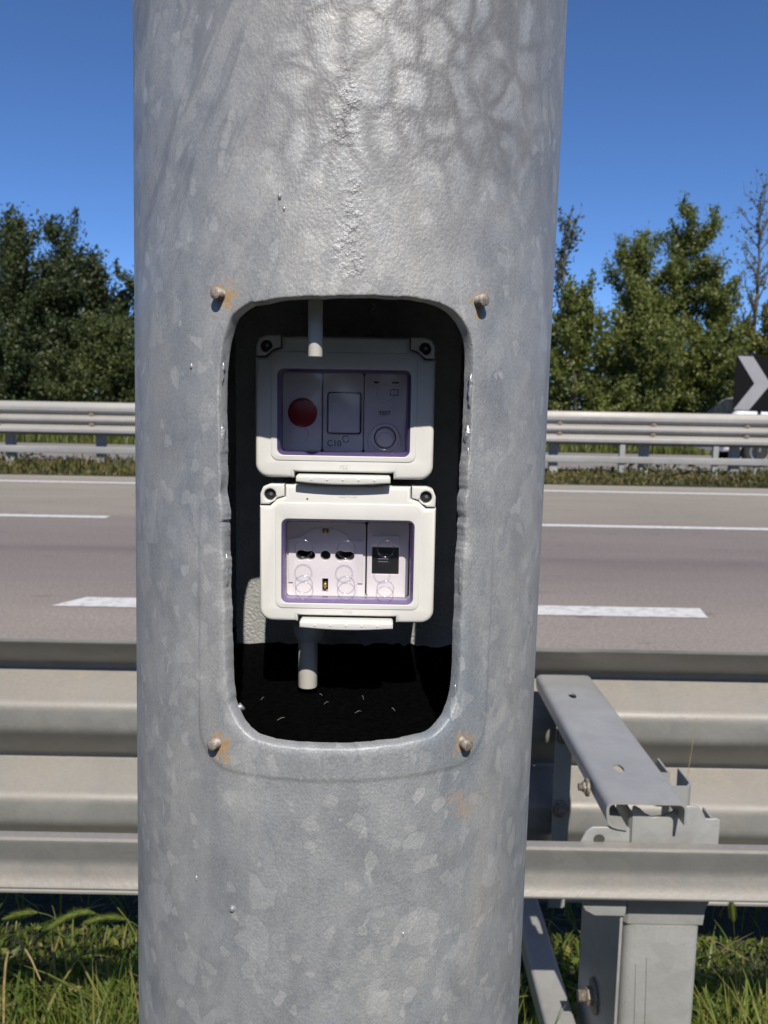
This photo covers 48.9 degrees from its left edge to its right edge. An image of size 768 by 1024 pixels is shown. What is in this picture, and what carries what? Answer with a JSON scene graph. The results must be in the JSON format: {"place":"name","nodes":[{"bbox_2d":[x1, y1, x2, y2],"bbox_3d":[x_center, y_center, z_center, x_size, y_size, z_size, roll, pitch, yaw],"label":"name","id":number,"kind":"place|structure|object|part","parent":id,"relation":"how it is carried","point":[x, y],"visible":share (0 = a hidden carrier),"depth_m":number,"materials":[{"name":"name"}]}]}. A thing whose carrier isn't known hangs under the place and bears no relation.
{"place":"outdoors","nodes":[
{"label":"outdoors","id":0,"kind":"place"},
{"bbox_2d":[0,434,711,454],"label":"bank grass","id":1,"kind":"structure","parent":0,"point":[565,448],"depth_m":21.52,"materials":[{"name":"green plant"}]},
{"bbox_2d":[0,474,767,651],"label":"road","id":2,"kind":"structure","parent":0,"point":[718,578],"depth_m":6.04,"materials":[{"name":"grey asphalt"}]},
{"bbox_2d":[0,514,108,517],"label":"lane marking","id":3,"kind":"object","parent":2,"relation":"on","point":[36,515],"visible":1,"depth_m":8.09,"materials":[{"name":"paint"}]},
{"bbox_2d":[51,597,707,617],"bbox_3d":[-0.007,0.528,4.694,3.606,0.001,0.220,1,7,0],"label":"lane marking","id":4,"kind":"object","parent":2,"relation":"on","point":[542,609],"visible":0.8,"depth_m":4.69,"materials":[{"name":"paint"}]},
{"bbox_2d":[0,480,767,494],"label":"lane marking","id":5,"kind":"object","parent":2,"relation":"on","point":[544,490],"depth_m":11.43,"materials":[{"name":"paint"}]},
{"bbox_2d":[542,524,767,529],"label":"lane marking","id":6,"kind":"object","parent":2,"relation":"on","point":[631,526],"visible":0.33,"depth_m":8.09,"materials":[{"name":"paint"}]},
{"bbox_2d":[0,892,767,1023],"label":"roadside grass","id":7,"kind":"structure","parent":0,"point":[111,1003],"depth_m":1.55,"materials":[{"name":"green plant"}]},
{"bbox_2d":[0,410,767,1023],"bbox_3d":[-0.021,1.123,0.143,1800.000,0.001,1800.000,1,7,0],"label":"ground","id":8,"kind":"structure","parent":0,"point":[726,924],"depth_m":1.87,"materials":[{"name":"green plant"}]},
{"bbox_2d":[2,940,40,1023],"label":"grass stalk","id":9,"kind":"object","parent":8,"relation":"on","point":[4,976],"depth_m":1.34,"materials":[{"name":"green plant"}]},
{"bbox_2d":[0,312,83,401],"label":"shrub","id":10,"kind":"object","parent":8,"relation":"on","point":[15,366],"visible":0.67,"depth_m":23.76,"materials":[{"name":"green plant"}]},
{"bbox_2d":[2,907,87,985],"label":"foxtail grass","id":11,"kind":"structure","parent":8,"relation":"on","point":[26,912],"depth_m":1.50,"materials":[{"name":"green plant"}]},
{"bbox_2d":[0,202,110,400],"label":"broadleaf tree","id":12,"kind":"object","parent":8,"relation":"on","point":[65,291],"visible":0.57,"depth_m":25.75,"materials":[{"name":"green plant"}]},
{"bbox_2d":[0,249,130,402],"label":"broadleaf tree","id":13,"kind":"object","parent":8,"relation":"on","point":[62,331],"visible":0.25,"depth_m":25.87,"materials":[{"name":"green plant"}]},
{"bbox_2d":[26,308,134,402],"bbox_3d":[-8.205,-3.904,24.189,4.678,4.102,3.922,1,7,0],"label":"shrub","id":14,"kind":"object","parent":8,"relation":"on","point":[110,350],"visible":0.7,"depth_m":23.87,"materials":[{"name":"green plant"}]},
{"bbox_2d":[31,905,138,975],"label":"foxtail grass","id":15,"kind":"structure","parent":8,"relation":"on","point":[70,916],"depth_m":1.48,"materials":[{"name":"green plant"}]},
{"bbox_2d":[74,257,134,402],"bbox_3d":[-8.059,-5.290,27.070,4.325,5.675,4.828,1,7,0],"label":"broadleaf tree","id":16,"kind":"object","parent":8,"relation":"on","point":[123,297],"visible":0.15,"depth_m":26.59,"materials":[{"name":"green plant"}]},
{"bbox_2d":[81,911,137,926],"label":"foxtail grass","id":17,"kind":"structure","parent":8,"relation":"on","point":[110,917],"depth_m":1.49,"materials":[{"name":"green plant"}]},
{"bbox_2d":[132,0,567,1023],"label":"steel pole","id":18,"kind":"object","parent":8,"relation":"on","point":[342,842],"visible":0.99,"depth_m":0.40,"materials":[{"name":"metal"}]},
{"bbox_2d":[308,299,322,356],"bbox_3d":[-0.031,-0.131,0.383,0.008,0.119,0.007,1,7,0],"label":"cable conduit","id":19,"kind":"object","parent":18,"relation":"attached to","point":[315,327],"visible":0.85,"depth_m":0.39,"materials":[{"name":"plastic"}]},
{"bbox_2d":[256,335,435,484],"bbox_3d":[-0.020,-0.058,0.477,0.093,0.076,0.095,1,7,0],"label":"breaker box","id":20,"kind":"object","parent":18,"relation":"attached to","point":[354,405],"visible":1,"depth_m":0.44,"materials":[{"name":"grey plastic"}]},
{"bbox_2d":[282,373,406,452],"bbox_3d":[-0.021,-0.050,0.442,0.065,0.044,0.001,1,7,0],"label":"window pane","id":21,"kind":"structure","parent":20,"relation":"in","point":[283,373],"depth_m":0.44,"materials":[{"name":"plastic"}]},
{"bbox_2d":[260,475,435,642],"bbox_3d":[-0.020,0.028,0.488,0.093,0.094,0.095,1,7,0],"label":"socket box","id":22,"kind":"object","parent":18,"relation":"attached to","point":[349,555],"visible":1,"depth_m":0.45,"materials":[{"name":"grey plastic"}]},
{"bbox_2d":[298,641,317,688],"bbox_3d":[-0.044,0.087,0.486,0.011,0.027,0.011,1,7,0],"label":"cable conduit","id":23,"kind":"object","parent":22,"relation":"attached to","point":[307,665],"visible":1,"depth_m":0.48,"materials":[{"name":"plastic"}]},
{"bbox_2d":[286,521,409,601],"bbox_3d":[-0.019,0.027,0.452,0.066,0.044,0.002,1,7,0],"label":"window pane","id":24,"kind":"structure","parent":22,"relation":"in","point":[321,521],"depth_m":0.45,"materials":[{"name":"clear plastic"}]},
{"bbox_2d":[0,312,707,411],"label":"hedge","id":25,"kind":"object","parent":8,"relation":"on","point":[599,328],"visible":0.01,"depth_m":32.41,"materials":[{"name":"green plant"}]},
{"bbox_2d":[0,638,767,1023],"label":"crash barrier","id":26,"kind":"object","parent":8,"relation":"on","point":[642,844],"visible":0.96,"depth_m":1.54,"materials":[{"name":"metal"}]},
{"bbox_2d":[0,401,767,479],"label":"crash barrier","id":27,"kind":"object","parent":8,"relation":"on","point":[643,431],"visible":0.45,"depth_m":13.52,"materials":[{"name":"metal"}]},
{"bbox_2d":[0,452,767,487],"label":"verge weeds","id":28,"kind":"object","parent":8,"relation":"on","point":[123,466],"visible":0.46,"depth_m":13.09,"materials":[{"name":"green plant"}]},
{"bbox_2d":[548,202,606,411],"bbox_3d":[5.946,-5.984,26.843,3.144,7.600,2.423,5,8,26],"label":"slender tree","id":29,"kind":"object","parent":8,"relation":"on","point":[559,273],"visible":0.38,"depth_m":26.59,"materials":[{"name":"green plant"}]},
{"bbox_2d":[548,268,643,411],"bbox_3d":[5.835,-4.461,24.673,3.454,5.126,3.855,-1,8,-16],"label":"shrub","id":30,"kind":"object","parent":8,"relation":"on","point":[573,326],"visible":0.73,"depth_m":24.18,"materials":[{"name":"green plant"}]},
{"bbox_2d":[570,285,705,412],"bbox_3d":[7.447,-4.090,24.271,3.389,4.570,3.444,6,9,33],"label":"shrub","id":31,"kind":"object","parent":8,"relation":"on","point":[642,341],"visible":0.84,"depth_m":23.57,"materials":[{"name":"green plant"}]},
{"bbox_2d":[644,958,646,1023],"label":"grass stalk","id":32,"kind":"object","parent":8,"relation":"on","point":[645,990],"depth_m":1.09,"materials":[{"name":"green plant"}]},
{"bbox_2d":[567,190,734,412],"bbox_3d":[8.634,-5.900,26.217,5.904,7.711,4.588,-1,8,-16],"label":"broadleaf tree","id":33,"kind":"object","parent":8,"relation":"on","point":[676,276],"visible":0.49,"depth_m":25.84,"materials":[{"name":"green plant"}]},
{"bbox_2d":[687,719,696,777],"bbox_3d":[0.451,0.639,1.300,0.025,0.660,0.021,1,7,0],"label":"grass stalk","id":34,"kind":"object","parent":8,"relation":"on","point":[691,749],"depth_m":1.27,"materials":[{"name":"beige plant"}]},
{"bbox_2d":[649,317,762,413],"bbox_3d":[9.318,-3.595,23.767,3.182,3.768,3.857,-5,9,-40],"label":"shrub","id":35,"kind":"object","parent":8,"relation":"on","point":[719,354],"visible":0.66,"depth_m":23.44,"materials":[{"name":"green plant"}]},
{"bbox_2d":[676,261,759,409],"bbox_3d":[10.502,-4.768,25.768,3.458,5.625,3.481,-3,8,-30],"label":"broadleaf tree","id":36,"kind":"object","parent":8,"relation":"on","point":[714,312],"visible":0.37,"depth_m":25.52,"materials":[{"name":"green plant"}]},
{"bbox_2d":[689,299,767,387],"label":"shrub","id":37,"kind":"object","parent":8,"relation":"on","point":[761,348],"visible":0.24,"depth_m":24.46,"materials":[{"name":"green plant"}]},
{"bbox_2d":[727,902,736,1012],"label":"foxtail grass","id":38,"kind":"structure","parent":8,"relation":"on","point":[732,909],"depth_m":1.48,"materials":[{"name":"green plant"}]},
{"bbox_2d":[728,165,767,354],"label":"bare tree","id":39,"kind":"object","parent":8,"relation":"on","point":[758,283],"visible":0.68,"depth_m":27.58,"materials":[{"name":"green plant"}]},
{"bbox_2d":[732,355,767,474],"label":"chevron sign","id":40,"kind":"object","parent":8,"relation":"on","point":[750,392],"visible":0.92,"depth_m":13.75,"materials":[{"name":"black metal"}]},
{"bbox_2d":[0,442,767,472],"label":"road","id":41,"kind":"structure","parent":0,"point":[574,465],"depth_m":17.23,"materials":[{"name":"grey asphalt"}]},
{"bbox_2d":[695,397,767,466],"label":"parked car","id":42,"kind":"object","parent":41,"relation":"on","point":[723,406],"visible":0.13,"depth_m":17.18,"materials":[{"name":"white paint"}]},
{"bbox_3d":[7.164,-2.199,17.748,0.455,0.365,1.400,1,7,0],"label":"rear window","id":43,"kind":"part","parent":42,"relation":"part of","materials":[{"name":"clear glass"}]},
{"bbox_2d":[0,0,767,407],"label":"sky","id":44,"kind":"structure","parent":0,"point":[662,98],"materials":[{"name":"blue"}]}
]}

